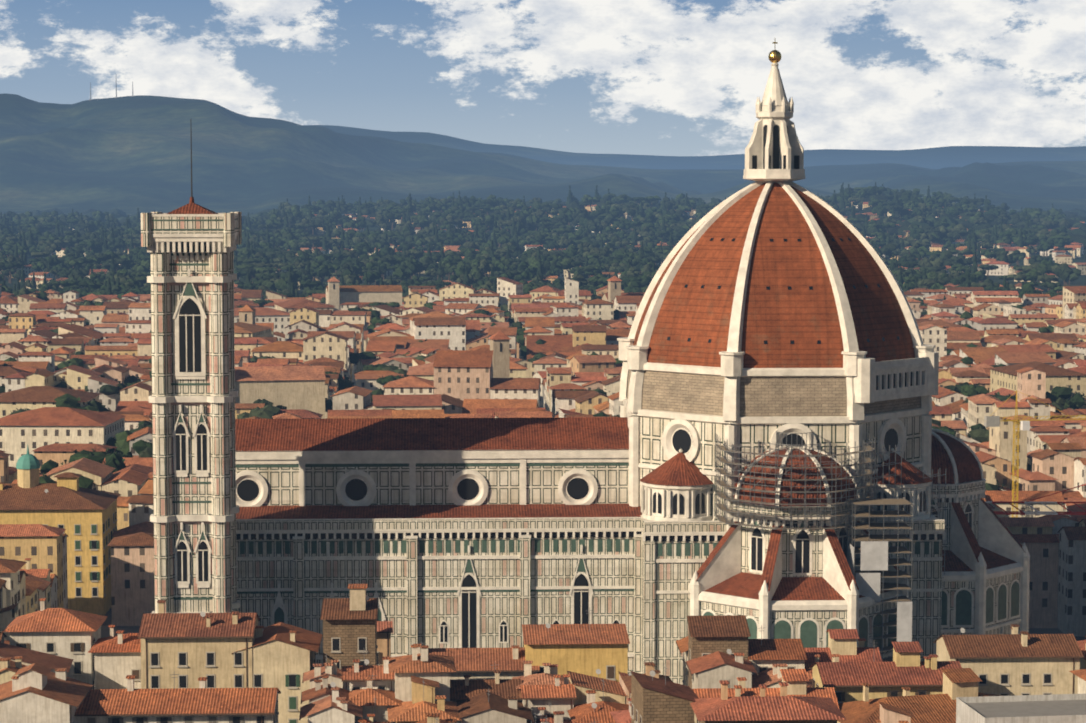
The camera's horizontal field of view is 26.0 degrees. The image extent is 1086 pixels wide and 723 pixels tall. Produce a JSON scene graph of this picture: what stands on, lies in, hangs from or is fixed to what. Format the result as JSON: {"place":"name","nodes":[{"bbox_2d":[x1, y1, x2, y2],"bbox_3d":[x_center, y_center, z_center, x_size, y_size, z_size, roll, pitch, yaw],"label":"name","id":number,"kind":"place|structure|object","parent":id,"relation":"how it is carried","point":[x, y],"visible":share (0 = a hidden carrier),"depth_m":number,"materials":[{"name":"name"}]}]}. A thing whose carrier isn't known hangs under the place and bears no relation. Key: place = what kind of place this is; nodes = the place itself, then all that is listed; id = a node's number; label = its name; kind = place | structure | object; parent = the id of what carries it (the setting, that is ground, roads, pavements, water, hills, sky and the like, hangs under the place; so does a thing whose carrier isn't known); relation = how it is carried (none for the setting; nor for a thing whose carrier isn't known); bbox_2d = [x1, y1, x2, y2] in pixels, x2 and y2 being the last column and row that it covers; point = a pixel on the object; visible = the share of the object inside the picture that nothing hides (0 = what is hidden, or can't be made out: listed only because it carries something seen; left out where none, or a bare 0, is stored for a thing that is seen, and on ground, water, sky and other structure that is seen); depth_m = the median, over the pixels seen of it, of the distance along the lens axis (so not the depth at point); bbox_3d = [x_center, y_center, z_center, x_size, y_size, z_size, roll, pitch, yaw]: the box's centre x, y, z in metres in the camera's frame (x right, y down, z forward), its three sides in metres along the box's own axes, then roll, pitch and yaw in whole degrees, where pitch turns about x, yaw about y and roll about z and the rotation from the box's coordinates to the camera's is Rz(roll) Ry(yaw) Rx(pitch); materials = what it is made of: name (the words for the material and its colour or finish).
{"place":"outdoors","nodes":[
{"label":"outdoors","id":0,"kind":"place"},
{"bbox_2d":[0,93,1085,293],"bbox_3d":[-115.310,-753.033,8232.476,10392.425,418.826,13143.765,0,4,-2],"label":"hills","id":1,"kind":"structure","parent":0,"point":[129,155],"depth_m":6741.60,"materials":[{"name":"plant"}]},
{"bbox_2d":[89,82,132,100],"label":"antenna masts","id":2,"kind":"object","parent":1,"relation":"on","point":[116,91],"visible":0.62,"depth_m":8781.07},
{"bbox_2d":[0,0,1085,155],"label":"sky","id":3,"kind":"structure","parent":0,"point":[632,77],"materials":[{"name":"blue"}]},
{"bbox_2d":[1,194,1085,250],"bbox_3d":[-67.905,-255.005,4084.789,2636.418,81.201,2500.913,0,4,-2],"label":"forest hill","id":4,"kind":"structure","parent":0,"point":[1076,217],"depth_m":3414.25,"materials":[{"name":"green plant"}]},
{"bbox_2d":[101,608,1085,640],"bbox_3d":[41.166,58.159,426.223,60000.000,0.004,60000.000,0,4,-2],"label":"ground","id":5,"kind":"structure","parent":0,"point":[105,629],"depth_m":475.53,"materials":[{"name":"grey stone"}]},
{"bbox_2d":[141,131,241,612],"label":"campanile","id":6,"kind":"structure","parent":5,"relation":"on","point":[191,248],"depth_m":380.92,"materials":[{"name":"stone"}]},
{"bbox_2d":[0,201,1085,722],"bbox_3d":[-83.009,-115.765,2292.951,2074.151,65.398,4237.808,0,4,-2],"label":"city buildings","id":7,"kind":"structure","parent":5,"relation":"on","point":[76,561],"depth_m":482.46,"materials":[{"name":"paint"}]},
{"bbox_2d":[0,182,1085,490],"bbox_3d":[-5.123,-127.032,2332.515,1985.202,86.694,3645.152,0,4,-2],"label":"trees","id":8,"kind":"object","parent":5,"relation":"on","point":[260,258],"visible":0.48,"depth_m":2420.96,"materials":[{"name":"green plant"}]},
{"bbox_2d":[235,42,1029,684],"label":"cathedral","id":9,"kind":"structure","parent":5,"relation":"on","point":[773,304],"depth_m":402.18,"materials":[{"name":"stone"}]},
{"bbox_2d":[715,431,945,661],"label":"scaffolding","id":10,"kind":"object","parent":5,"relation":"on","point":[874,551],"visible":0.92,"depth_m":386.26,"materials":[{"name":"grey metal"}]},
{"bbox_2d":[984,390,1085,516],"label":"tower cranes","id":11,"kind":"object","parent":5,"relation":"on","point":[991,421],"visible":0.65,"depth_m":506.63,"materials":[{"name":"metal"}]},
{"bbox_2d":[303,125,1085,168],"bbox_3d":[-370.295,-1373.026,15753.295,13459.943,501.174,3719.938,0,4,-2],"label":"distant mountain ridge","id":12,"kind":"structure","parent":0,"point":[945,157],"depth_m":16725.83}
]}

